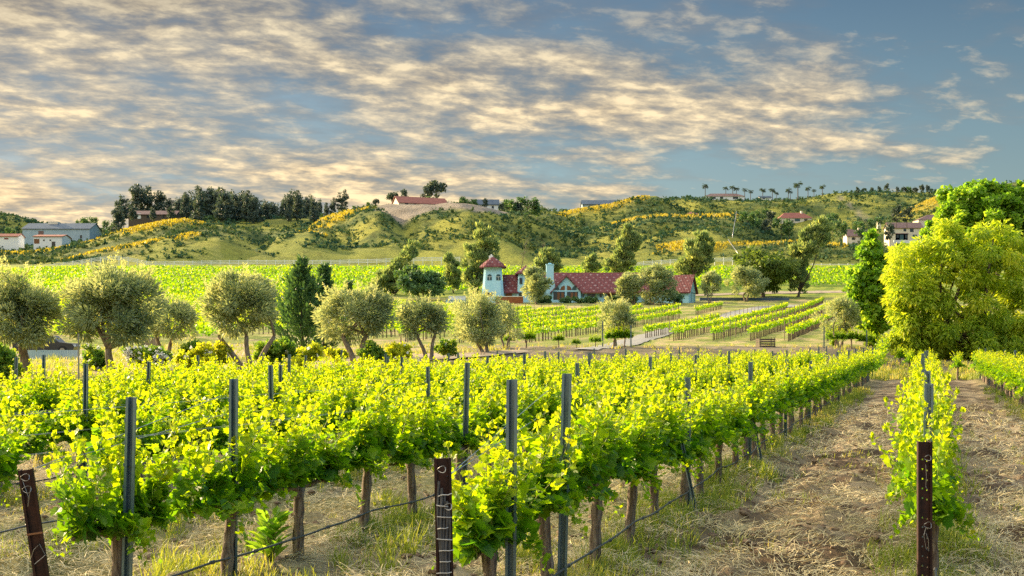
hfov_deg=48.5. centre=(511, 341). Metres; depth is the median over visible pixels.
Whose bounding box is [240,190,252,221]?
eucalyptus tree
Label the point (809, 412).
trellis post
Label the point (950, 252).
pepper tree
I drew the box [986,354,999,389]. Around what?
grapevine
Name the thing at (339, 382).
grapevine
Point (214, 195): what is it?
eucalyptus tree
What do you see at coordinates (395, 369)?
grapevine
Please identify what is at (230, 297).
olive tree
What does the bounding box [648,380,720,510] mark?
grapevine
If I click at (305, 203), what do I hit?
eucalyptus tree
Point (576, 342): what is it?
grapevine
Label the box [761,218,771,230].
hill tree
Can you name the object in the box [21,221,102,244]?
winery barn
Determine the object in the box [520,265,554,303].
olive tree
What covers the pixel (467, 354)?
garden path
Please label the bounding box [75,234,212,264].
hill
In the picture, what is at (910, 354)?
grapevine
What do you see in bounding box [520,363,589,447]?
grapevine
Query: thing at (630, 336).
trellis post
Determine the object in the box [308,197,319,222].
eucalyptus tree
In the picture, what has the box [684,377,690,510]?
trellis post
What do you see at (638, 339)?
gravel road
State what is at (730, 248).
hill
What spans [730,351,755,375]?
grapevine
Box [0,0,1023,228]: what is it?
sky
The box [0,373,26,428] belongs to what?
grapevine
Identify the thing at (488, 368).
grapevine
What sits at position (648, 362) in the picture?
grapevine
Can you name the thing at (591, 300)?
shrub
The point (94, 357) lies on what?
shrub
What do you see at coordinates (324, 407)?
grapevine
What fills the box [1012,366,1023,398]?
grapevine
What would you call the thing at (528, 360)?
grapevine
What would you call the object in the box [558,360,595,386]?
grapevine
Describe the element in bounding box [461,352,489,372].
grapevine
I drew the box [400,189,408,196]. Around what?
hill tree
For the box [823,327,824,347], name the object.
trellis post
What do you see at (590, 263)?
pine tree
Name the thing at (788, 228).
hill tree
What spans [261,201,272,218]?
eucalyptus tree
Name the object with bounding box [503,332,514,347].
grapevine
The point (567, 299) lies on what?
shrub
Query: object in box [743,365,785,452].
grapevine
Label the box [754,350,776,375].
grapevine
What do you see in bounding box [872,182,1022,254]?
hill
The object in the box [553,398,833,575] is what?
drip hose
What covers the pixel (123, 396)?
grapevine
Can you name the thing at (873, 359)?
grapevine
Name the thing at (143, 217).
house
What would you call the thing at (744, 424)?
grapevine
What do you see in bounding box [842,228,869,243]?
house
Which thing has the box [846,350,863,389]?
grapevine
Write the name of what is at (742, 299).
retaining wall
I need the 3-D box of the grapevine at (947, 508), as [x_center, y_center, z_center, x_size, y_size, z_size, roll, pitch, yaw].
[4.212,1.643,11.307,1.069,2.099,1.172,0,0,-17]
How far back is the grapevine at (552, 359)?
56.34 m
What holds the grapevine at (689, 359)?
on the ground at (972, 394)
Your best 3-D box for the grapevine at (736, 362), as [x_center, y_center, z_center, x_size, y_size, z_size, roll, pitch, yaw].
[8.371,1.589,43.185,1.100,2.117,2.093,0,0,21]
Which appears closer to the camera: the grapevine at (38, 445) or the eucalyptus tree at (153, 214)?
the grapevine at (38, 445)
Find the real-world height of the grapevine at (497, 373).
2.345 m
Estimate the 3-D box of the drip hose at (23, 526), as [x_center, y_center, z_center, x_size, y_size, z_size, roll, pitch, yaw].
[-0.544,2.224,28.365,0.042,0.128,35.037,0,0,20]
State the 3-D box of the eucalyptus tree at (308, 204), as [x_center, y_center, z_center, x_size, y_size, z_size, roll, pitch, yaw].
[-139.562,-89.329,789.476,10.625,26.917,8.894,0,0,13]
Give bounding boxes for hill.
[0,214,108,233]
[1,221,302,264]
[27,203,577,249]
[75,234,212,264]
[265,203,584,264]
[527,215,780,264]
[566,196,684,228]
[660,243,1022,264]
[670,191,933,244]
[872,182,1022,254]
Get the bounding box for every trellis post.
[14,357,17,383]
[42,355,45,391]
[82,364,88,475]
[121,397,136,575]
[146,362,150,393]
[196,355,198,379]
[228,379,238,575]
[268,365,273,419]
[278,365,282,422]
[287,354,290,387]
[400,357,403,392]
[426,367,429,396]
[463,363,469,485]
[505,379,517,575]
[523,353,525,386]
[557,373,571,575]
[575,363,580,444]
[588,353,590,377]
[630,326,631,346]
[648,357,651,381]
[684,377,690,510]
[694,355,696,380]
[728,351,729,378]
[748,362,752,462]
[784,359,788,439]
[808,361,811,421]
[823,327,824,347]
[836,352,839,400]
[921,359,924,373]
[922,383,933,567]
[924,371,930,383]
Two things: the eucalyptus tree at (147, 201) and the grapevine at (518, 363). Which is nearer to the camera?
the grapevine at (518, 363)
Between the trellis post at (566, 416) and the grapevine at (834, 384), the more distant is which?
the grapevine at (834, 384)
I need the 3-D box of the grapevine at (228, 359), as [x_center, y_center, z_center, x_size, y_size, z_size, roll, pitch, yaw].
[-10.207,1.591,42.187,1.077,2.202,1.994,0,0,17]
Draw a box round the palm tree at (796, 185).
[793,181,802,198]
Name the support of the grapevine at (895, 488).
on the ground at (972, 394)
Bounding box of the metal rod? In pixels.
[78,334,79,398]
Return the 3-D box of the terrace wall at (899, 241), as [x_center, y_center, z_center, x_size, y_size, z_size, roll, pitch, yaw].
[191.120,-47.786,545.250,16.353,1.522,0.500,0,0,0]
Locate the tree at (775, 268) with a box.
[732,242,801,296]
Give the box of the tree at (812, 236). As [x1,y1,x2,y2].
[785,214,836,296]
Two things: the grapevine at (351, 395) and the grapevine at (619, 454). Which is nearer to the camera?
the grapevine at (619, 454)
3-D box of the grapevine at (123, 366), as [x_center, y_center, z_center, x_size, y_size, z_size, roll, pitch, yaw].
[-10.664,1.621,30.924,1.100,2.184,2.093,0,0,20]
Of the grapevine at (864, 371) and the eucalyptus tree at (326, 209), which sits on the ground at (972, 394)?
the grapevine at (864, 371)
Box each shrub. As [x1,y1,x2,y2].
[0,342,24,381]
[80,343,106,369]
[119,344,173,367]
[172,340,233,369]
[177,338,201,352]
[251,335,297,367]
[278,356,308,374]
[296,341,325,367]
[323,346,349,361]
[356,339,387,363]
[384,341,412,364]
[434,337,457,359]
[536,295,552,302]
[558,296,587,302]
[585,295,600,303]
[604,295,622,302]
[628,294,638,302]
[662,286,684,302]
[829,336,838,346]
[863,335,876,347]
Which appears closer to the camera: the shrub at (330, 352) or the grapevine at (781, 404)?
the grapevine at (781, 404)
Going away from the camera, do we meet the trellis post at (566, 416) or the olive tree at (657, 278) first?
the trellis post at (566, 416)
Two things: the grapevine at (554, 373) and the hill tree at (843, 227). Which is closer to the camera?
the grapevine at (554, 373)
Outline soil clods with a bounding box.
[0,413,1023,575]
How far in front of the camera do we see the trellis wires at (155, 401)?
21.31 m
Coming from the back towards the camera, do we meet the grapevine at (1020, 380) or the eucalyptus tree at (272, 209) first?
the eucalyptus tree at (272, 209)
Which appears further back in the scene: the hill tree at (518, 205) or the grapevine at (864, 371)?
the hill tree at (518, 205)
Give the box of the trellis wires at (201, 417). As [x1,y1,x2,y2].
[1,358,714,483]
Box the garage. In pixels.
[652,275,697,302]
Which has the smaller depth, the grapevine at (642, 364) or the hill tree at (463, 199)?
the grapevine at (642, 364)
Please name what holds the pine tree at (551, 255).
on the ground at (972, 394)
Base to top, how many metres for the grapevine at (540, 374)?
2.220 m
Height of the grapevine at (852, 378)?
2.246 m
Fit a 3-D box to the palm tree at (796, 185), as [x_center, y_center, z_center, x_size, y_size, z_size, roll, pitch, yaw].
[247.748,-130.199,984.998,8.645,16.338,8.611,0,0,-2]
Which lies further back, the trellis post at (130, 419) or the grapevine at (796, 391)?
the grapevine at (796, 391)
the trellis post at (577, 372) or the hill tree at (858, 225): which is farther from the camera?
the hill tree at (858, 225)
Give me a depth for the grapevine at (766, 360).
50.21 m
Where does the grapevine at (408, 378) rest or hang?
on the ground at (972, 394)
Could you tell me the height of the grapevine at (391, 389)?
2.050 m
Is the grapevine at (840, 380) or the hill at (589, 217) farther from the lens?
the hill at (589, 217)
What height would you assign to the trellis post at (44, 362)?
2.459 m
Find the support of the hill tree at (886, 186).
on the hill at (862, 211)
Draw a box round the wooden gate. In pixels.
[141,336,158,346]
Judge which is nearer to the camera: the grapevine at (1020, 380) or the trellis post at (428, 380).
the trellis post at (428, 380)
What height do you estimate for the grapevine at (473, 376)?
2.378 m
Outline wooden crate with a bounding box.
[756,337,774,346]
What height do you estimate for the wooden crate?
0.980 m
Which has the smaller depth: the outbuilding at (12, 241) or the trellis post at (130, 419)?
the trellis post at (130, 419)
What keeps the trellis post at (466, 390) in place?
on the ground at (972, 394)
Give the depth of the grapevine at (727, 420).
19.97 m
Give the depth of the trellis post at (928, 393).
12.35 m
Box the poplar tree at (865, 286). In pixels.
[841,228,894,347]
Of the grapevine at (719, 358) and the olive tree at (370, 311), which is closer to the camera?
the grapevine at (719, 358)
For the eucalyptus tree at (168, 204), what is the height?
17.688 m
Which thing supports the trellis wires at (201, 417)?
on the ground at (972, 394)
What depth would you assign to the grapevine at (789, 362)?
58.09 m
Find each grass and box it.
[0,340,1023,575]
[5,195,939,259]
[860,356,981,380]
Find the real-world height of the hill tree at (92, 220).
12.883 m
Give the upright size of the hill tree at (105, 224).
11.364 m
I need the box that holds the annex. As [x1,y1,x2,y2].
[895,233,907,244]
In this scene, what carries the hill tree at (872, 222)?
on the hill at (640, 257)
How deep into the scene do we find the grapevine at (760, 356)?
48.71 m
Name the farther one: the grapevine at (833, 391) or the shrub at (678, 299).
the shrub at (678, 299)
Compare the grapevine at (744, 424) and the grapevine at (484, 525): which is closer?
the grapevine at (484, 525)
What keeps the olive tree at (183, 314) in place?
on the ground at (972, 394)
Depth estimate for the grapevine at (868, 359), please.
67.43 m
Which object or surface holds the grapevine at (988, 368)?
on the ground at (972, 394)
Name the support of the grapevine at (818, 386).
on the ground at (972, 394)
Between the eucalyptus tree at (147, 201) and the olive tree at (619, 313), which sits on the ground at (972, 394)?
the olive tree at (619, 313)
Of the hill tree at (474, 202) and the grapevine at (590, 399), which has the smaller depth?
the grapevine at (590, 399)
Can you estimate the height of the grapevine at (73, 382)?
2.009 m
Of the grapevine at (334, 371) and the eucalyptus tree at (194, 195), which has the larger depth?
the eucalyptus tree at (194, 195)
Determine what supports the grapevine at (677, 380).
on the ground at (972, 394)
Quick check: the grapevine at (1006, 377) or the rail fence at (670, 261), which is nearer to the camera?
the grapevine at (1006, 377)
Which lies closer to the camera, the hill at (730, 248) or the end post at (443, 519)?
the end post at (443, 519)
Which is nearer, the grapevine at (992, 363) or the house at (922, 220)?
the grapevine at (992, 363)
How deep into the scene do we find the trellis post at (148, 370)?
26.48 m
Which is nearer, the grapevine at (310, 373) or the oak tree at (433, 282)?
the grapevine at (310, 373)
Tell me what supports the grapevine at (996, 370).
on the ground at (972, 394)
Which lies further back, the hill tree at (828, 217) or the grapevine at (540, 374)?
the hill tree at (828, 217)
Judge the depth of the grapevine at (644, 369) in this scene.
29.35 m
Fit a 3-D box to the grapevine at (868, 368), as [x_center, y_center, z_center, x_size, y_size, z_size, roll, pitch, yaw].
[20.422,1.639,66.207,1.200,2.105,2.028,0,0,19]
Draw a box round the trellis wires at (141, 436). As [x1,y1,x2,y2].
[35,358,784,514]
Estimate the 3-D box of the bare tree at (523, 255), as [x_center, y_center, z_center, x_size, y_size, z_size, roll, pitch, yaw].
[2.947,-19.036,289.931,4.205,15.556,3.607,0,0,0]
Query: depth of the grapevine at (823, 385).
37.95 m
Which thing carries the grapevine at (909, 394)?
on the ground at (972, 394)
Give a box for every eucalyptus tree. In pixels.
[110,200,125,231]
[118,194,129,227]
[127,184,146,210]
[128,205,137,220]
[139,185,154,210]
[149,207,156,220]
[151,190,166,210]
[164,198,174,209]
[166,206,176,218]
[172,195,184,217]
[179,192,190,217]
[185,197,193,217]
[188,185,199,212]
[191,187,205,220]
[198,186,218,216]
[198,188,213,216]
[211,187,225,213]
[212,187,236,221]
[230,189,242,220]
[237,190,245,219]
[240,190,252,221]
[246,195,259,223]
[255,197,264,221]
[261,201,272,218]
[269,202,277,214]
[274,206,282,216]
[279,198,291,217]
[280,189,294,210]
[284,194,293,220]
[291,190,302,220]
[294,195,307,217]
[302,197,307,213]
[306,194,315,215]
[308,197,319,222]
[314,198,322,214]
[323,202,329,215]
[329,197,335,214]
[335,189,349,210]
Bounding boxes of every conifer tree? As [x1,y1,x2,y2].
[264,253,345,348]
[294,261,350,353]
[343,279,354,344]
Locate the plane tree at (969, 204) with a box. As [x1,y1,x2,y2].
[919,178,1023,313]
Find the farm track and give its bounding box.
[696,290,845,295]
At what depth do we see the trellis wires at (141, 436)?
11.39 m
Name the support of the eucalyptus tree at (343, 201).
on the hill at (279, 222)
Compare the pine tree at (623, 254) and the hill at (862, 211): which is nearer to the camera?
the pine tree at (623, 254)
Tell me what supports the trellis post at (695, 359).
on the ground at (972, 394)
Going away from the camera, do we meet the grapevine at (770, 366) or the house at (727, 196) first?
the grapevine at (770, 366)
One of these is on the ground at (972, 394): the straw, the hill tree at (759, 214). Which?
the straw
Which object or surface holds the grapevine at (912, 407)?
on the ground at (972, 394)
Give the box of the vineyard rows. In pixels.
[0,264,986,370]
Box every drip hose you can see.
[0,519,63,532]
[1,469,88,485]
[171,483,468,575]
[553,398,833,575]
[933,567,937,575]
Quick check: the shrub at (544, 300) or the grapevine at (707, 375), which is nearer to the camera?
the grapevine at (707, 375)
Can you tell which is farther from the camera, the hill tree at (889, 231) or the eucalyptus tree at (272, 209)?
the eucalyptus tree at (272, 209)
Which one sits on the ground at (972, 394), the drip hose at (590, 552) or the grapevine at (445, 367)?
the grapevine at (445, 367)
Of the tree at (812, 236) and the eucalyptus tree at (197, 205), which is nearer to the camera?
the tree at (812, 236)
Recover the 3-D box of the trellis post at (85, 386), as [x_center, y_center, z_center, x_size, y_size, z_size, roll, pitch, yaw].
[-7.370,1.600,19.663,0.104,2.425,0.055,1,1,15]
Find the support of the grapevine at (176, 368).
on the ground at (972, 394)
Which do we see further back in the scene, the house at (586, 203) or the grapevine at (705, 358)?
the house at (586, 203)
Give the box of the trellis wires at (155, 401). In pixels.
[23,379,439,441]
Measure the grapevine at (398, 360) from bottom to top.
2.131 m
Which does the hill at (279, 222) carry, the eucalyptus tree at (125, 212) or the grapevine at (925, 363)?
the eucalyptus tree at (125, 212)
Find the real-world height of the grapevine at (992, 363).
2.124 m
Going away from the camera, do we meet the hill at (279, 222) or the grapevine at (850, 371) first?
the grapevine at (850, 371)
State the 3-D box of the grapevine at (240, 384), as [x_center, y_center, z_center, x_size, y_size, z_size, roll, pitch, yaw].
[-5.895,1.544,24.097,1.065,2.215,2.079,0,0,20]
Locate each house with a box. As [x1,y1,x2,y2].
[127,211,180,226]
[392,196,446,204]
[448,296,465,299]
[477,199,498,209]
[479,254,652,302]
[580,200,616,207]
[703,194,744,199]
[758,196,771,200]
[778,211,811,223]
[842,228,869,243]
[877,221,923,246]
[911,215,933,226]
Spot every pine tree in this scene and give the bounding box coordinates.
[366,239,420,295]
[442,251,463,292]
[460,220,501,296]
[533,246,564,272]
[581,252,602,272]
[601,222,643,272]
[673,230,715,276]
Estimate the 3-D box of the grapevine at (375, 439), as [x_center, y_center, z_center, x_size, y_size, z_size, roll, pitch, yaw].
[-1.944,1.462,14.803,1.077,2.387,1.994,0,0,19]
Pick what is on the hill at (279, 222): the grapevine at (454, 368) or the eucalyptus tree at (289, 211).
the eucalyptus tree at (289, 211)
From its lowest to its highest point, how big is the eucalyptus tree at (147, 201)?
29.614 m
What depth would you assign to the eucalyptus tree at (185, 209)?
725.37 m
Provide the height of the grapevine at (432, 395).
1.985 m
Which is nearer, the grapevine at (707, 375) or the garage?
the grapevine at (707, 375)
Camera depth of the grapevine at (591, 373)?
36.86 m
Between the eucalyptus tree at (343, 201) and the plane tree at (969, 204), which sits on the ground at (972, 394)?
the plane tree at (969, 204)
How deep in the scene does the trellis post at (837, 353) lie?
46.94 m
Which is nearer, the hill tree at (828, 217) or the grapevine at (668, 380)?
the grapevine at (668, 380)
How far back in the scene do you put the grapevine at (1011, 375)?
45.39 m
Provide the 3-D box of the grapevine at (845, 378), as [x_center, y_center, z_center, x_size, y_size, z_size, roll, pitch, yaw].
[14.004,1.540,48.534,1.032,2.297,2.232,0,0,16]
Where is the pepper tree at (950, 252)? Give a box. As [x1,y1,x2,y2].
[878,215,1023,360]
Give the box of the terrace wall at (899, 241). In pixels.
[894,240,921,242]
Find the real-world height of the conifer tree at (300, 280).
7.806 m
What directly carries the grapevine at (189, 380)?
on the ground at (972, 394)
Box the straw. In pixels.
[0,398,1023,575]
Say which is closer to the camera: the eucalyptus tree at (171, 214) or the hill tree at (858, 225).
the hill tree at (858, 225)
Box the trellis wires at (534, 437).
[447,360,845,520]
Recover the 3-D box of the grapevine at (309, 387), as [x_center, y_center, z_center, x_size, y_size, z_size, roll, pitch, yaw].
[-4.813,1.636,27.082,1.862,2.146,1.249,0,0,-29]
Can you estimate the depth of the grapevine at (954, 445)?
18.29 m
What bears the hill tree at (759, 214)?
on the hill at (589, 217)
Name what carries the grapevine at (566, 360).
on the ground at (972, 394)
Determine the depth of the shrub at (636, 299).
260.62 m
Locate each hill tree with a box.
[5,227,15,233]
[80,216,98,223]
[102,220,114,231]
[385,192,398,200]
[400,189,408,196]
[420,186,431,197]
[426,180,446,197]
[459,196,468,203]
[467,199,477,204]
[482,198,488,206]
[498,202,503,210]
[502,199,516,212]
[514,201,523,212]
[516,196,539,216]
[533,206,540,219]
[738,211,756,226]
[754,208,768,225]
[755,217,761,227]
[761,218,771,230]
[765,210,776,226]
[772,217,789,237]
[782,220,793,238]
[814,216,832,235]
[826,212,839,221]
[833,220,848,237]
[852,221,866,237]
[857,229,866,239]
[867,217,882,228]
[884,183,889,190]
[884,223,894,245]
[890,204,904,225]
[901,206,913,227]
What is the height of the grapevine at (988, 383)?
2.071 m
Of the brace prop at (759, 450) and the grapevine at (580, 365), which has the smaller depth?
the brace prop at (759, 450)
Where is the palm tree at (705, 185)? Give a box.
[702,183,707,194]
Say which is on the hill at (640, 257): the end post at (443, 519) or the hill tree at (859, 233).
the hill tree at (859, 233)
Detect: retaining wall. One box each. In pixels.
[497,296,522,302]
[699,298,788,300]
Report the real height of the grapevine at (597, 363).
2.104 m
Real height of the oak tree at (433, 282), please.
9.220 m
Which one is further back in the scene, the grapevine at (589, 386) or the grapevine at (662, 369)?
the grapevine at (662, 369)
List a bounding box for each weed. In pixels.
[238,525,260,557]
[245,506,292,561]
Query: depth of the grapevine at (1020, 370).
41.10 m
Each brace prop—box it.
[680,443,696,509]
[752,413,762,461]
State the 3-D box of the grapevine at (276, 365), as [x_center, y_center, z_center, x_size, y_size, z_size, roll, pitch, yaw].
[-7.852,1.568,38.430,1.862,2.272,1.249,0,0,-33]
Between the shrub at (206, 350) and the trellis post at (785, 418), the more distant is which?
the shrub at (206, 350)
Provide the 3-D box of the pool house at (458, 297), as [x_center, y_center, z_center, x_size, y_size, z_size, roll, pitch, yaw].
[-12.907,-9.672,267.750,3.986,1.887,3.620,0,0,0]
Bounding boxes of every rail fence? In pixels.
[45,256,459,264]
[637,257,853,264]
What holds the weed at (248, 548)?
on the ground at (972, 394)
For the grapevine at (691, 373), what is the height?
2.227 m
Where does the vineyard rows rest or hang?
on the ground at (972, 394)
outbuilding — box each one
[0,234,25,249]
[32,235,71,249]
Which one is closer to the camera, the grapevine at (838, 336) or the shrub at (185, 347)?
the shrub at (185, 347)
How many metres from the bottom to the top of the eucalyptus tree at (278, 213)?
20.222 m
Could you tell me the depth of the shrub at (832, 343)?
109.91 m
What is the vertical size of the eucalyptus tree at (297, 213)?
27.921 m
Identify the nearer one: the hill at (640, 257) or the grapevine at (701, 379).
the grapevine at (701, 379)
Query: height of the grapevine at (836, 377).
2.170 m
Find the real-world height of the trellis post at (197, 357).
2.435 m
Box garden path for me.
[170,350,526,371]
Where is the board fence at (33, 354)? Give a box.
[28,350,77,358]
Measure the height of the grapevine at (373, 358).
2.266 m
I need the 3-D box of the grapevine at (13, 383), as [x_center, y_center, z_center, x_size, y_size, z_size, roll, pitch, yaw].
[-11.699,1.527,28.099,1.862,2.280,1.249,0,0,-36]
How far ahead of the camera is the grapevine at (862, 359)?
61.70 m
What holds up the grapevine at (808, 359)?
on the ground at (972, 394)
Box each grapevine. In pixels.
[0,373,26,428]
[0,379,37,507]
[0,401,69,503]
[1,363,73,462]
[5,358,69,421]
[14,377,119,480]
[43,393,185,575]
[49,366,118,399]
[68,361,122,421]
[86,382,211,480]
[88,360,144,389]
[95,360,173,427]
[97,358,164,406]
[132,357,175,379]
[135,352,176,397]
[136,395,298,575]
[151,366,199,411]
[154,361,229,464]
[158,379,244,476]
[162,353,213,385]
[163,358,214,381]
[194,355,237,375]
[196,364,244,428]
[197,362,257,419]
[200,358,237,385]
[208,377,299,453]
[221,355,246,379]
[230,362,278,398]
[233,364,266,384]
[242,368,311,418]
[247,353,277,375]
[249,396,371,558]
[250,364,309,397]
[259,354,296,386]
[273,372,341,480]
[274,356,322,384]
[283,366,338,418]
[291,360,330,389]
[314,356,337,373]
[316,367,377,433]
[318,369,388,432]
[319,357,347,390]
[327,362,425,532]
[331,351,354,377]
[343,353,382,381]
[352,359,398,394]
[354,355,382,372]
[358,373,419,417]
[364,357,395,384]
[369,353,393,378]
[374,377,454,516]
[386,359,417,401]
[390,355,410,368]
[392,357,417,384]
[394,372,460,416]
[404,356,442,390]
[407,352,427,368]
[410,354,440,371]
[423,355,450,380]
[431,356,463,391]
[431,370,482,414]
[431,375,505,489]
[431,415,578,575]
[444,355,471,374]
[447,359,478,383]
[456,356,494,405]
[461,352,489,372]
[462,374,528,467]
[473,354,495,383]
[474,354,497,371]
[474,390,625,575]
[476,356,518,391]
[486,366,553,452]
[489,354,509,372]
[500,355,530,370]
[502,356,531,379]
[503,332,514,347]
[504,357,540,399]
[514,353,541,374]
[517,327,535,347]
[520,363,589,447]
[526,358,556,389]
[532,357,558,376]
[538,356,571,374]
[547,363,572,392]
[549,352,564,370]
[552,333,564,346]
[553,373,603,428]
[555,352,574,369]
[557,376,652,567]
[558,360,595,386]
[561,355,579,373]
[565,357,609,391]
[569,358,587,371]
[571,336,580,347]
[579,355,598,373]
[580,367,621,426]
[588,333,602,346]
[591,359,616,386]
[592,354,612,372]
[592,365,637,424]
[596,355,619,370]
[598,359,633,380]
[601,325,622,347]
[603,357,640,383]
[606,350,628,372]
[609,371,679,544]
[611,324,634,346]
[612,367,649,407]
[617,368,696,522]
[621,352,648,379]
[630,351,648,371]
[631,360,674,402]
[631,366,674,407]
[642,353,658,375]
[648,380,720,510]
[652,356,678,376]
[660,351,675,372]
[660,362,690,407]
[665,356,698,399]
[667,354,688,368]
[669,377,741,498]
[674,352,693,370]
[677,372,748,483]
[678,352,702,368]
[678,365,711,400]
[688,351,712,367]
[690,361,723,398]
[693,352,713,363]
[697,359,730,400]
[698,356,725,394]
[699,354,716,372]
[705,349,723,364]
[708,380,773,471]
[714,355,735,393]
[717,363,770,461]
[722,356,745,398]
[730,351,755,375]
[732,356,750,374]
[734,365,780,459]
[740,353,768,381]
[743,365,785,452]
[753,350,765,383]
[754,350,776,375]
[754,360,796,437]
[762,349,776,375]
[762,353,773,377]
[763,361,802,439]
[772,361,810,434]
[774,352,788,369]
[777,365,813,428]
[779,352,794,368]
[788,359,827,426]
[790,358,829,417]
[793,348,806,370]
[794,350,808,367]
[796,350,810,366]
[797,356,833,414]
[798,358,823,423]
[804,359,839,407]
[805,365,837,411]
[807,354,841,404]
[817,356,843,405]
[823,358,847,401]
[825,326,844,346]
[825,359,851,401]
[828,351,852,396]
[833,354,855,396]
[841,328,861,348]
[841,348,860,392]
[842,352,860,393]
[844,352,860,391]
[844,355,857,387]
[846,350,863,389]
[852,350,866,387]
[853,355,865,375]
[855,328,876,342]
[857,350,866,386]
[857,353,866,386]
[859,347,871,383]
[860,355,870,385]
[861,352,872,384]
[868,354,880,381]
[869,400,978,575]
[872,333,883,344]
[881,390,966,511]
[890,377,934,454]
[891,371,962,487]
[892,380,955,478]
[893,344,908,366]
[900,368,949,401]
[901,348,914,369]
[902,373,959,461]
[908,358,940,412]
[909,364,939,388]
[909,375,956,403]
[910,376,960,455]
[911,356,935,370]
[911,358,934,372]
[911,367,944,389]
[913,358,941,376]
[916,350,937,371]
[949,351,968,379]
[975,348,984,381]
[975,349,985,381]
[975,351,993,379]
[977,352,993,383]
[979,352,994,385]
[980,350,998,386]
[981,354,1001,386]
[984,351,993,387]
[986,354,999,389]
[986,355,995,389]
[989,353,1007,386]
[991,351,1003,393]
[992,353,1011,390]
[994,354,1017,398]
[995,351,1018,393]
[997,354,1022,397]
[998,353,1013,399]
[1004,359,1016,402]
[1006,352,1023,404]
[1008,353,1023,406]
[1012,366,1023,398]
[1013,358,1023,393]
[1015,364,1023,398]
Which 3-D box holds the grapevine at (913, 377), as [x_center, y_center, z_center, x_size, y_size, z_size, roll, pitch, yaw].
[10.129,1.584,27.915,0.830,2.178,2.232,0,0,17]
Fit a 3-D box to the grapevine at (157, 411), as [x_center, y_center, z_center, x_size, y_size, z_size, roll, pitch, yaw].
[-5.152,1.639,15.984,1.100,2.182,2.093,0,0,23]
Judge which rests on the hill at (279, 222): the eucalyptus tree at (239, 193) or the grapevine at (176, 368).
the eucalyptus tree at (239, 193)
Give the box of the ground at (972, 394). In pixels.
[0,264,1023,575]
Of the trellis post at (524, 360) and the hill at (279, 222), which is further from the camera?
the hill at (279, 222)
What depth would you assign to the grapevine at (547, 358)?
43.21 m
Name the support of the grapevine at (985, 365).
on the ground at (972, 394)
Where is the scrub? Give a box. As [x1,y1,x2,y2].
[0,180,1023,264]
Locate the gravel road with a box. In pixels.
[575,304,822,349]
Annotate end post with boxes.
[18,467,49,575]
[434,457,453,575]
[917,441,932,575]
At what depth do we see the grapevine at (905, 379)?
20.37 m
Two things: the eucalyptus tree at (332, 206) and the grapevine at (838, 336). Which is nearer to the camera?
the grapevine at (838, 336)
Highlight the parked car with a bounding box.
[12,336,80,353]
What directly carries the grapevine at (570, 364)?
on the ground at (972, 394)
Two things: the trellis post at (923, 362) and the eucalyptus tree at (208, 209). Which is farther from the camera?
the eucalyptus tree at (208, 209)
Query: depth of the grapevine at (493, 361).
47.38 m
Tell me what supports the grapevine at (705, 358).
on the ground at (972, 394)
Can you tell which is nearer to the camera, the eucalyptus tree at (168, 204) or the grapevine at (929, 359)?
the grapevine at (929, 359)
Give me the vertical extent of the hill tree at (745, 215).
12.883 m
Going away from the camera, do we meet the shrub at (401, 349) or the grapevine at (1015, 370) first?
the grapevine at (1015, 370)
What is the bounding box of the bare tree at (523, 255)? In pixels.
[516,239,529,269]
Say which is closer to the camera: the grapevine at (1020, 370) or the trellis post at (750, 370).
the trellis post at (750, 370)
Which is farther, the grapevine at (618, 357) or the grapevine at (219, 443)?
the grapevine at (618, 357)
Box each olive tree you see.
[0,255,65,372]
[51,251,167,378]
[137,286,200,354]
[196,262,283,371]
[309,278,398,363]
[394,290,450,360]
[447,284,506,351]
[495,300,525,347]
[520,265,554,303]
[597,292,637,345]
[613,271,641,304]
[629,262,678,304]
[699,270,722,302]
[723,264,770,301]
[810,290,862,346]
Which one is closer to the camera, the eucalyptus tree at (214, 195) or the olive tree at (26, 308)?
the olive tree at (26, 308)
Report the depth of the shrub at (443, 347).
81.50 m
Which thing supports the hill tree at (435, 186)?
on the hill at (279, 222)
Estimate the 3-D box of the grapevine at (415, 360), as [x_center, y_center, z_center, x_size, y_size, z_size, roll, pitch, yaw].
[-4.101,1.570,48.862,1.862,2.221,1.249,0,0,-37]
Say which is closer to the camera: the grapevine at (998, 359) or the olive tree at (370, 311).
the grapevine at (998, 359)
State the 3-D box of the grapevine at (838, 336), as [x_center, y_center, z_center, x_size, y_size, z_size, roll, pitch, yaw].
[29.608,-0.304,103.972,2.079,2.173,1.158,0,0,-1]
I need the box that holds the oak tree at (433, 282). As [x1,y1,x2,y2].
[392,264,446,296]
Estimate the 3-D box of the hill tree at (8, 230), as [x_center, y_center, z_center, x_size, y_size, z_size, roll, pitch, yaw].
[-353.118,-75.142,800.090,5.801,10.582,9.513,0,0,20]
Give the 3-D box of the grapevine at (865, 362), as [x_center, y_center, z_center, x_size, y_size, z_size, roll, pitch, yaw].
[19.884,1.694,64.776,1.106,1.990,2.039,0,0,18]
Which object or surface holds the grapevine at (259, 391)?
on the ground at (972, 394)
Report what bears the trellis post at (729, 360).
on the ground at (972, 394)
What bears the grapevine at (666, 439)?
on the ground at (972, 394)
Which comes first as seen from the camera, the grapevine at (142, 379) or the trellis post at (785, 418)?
the grapevine at (142, 379)

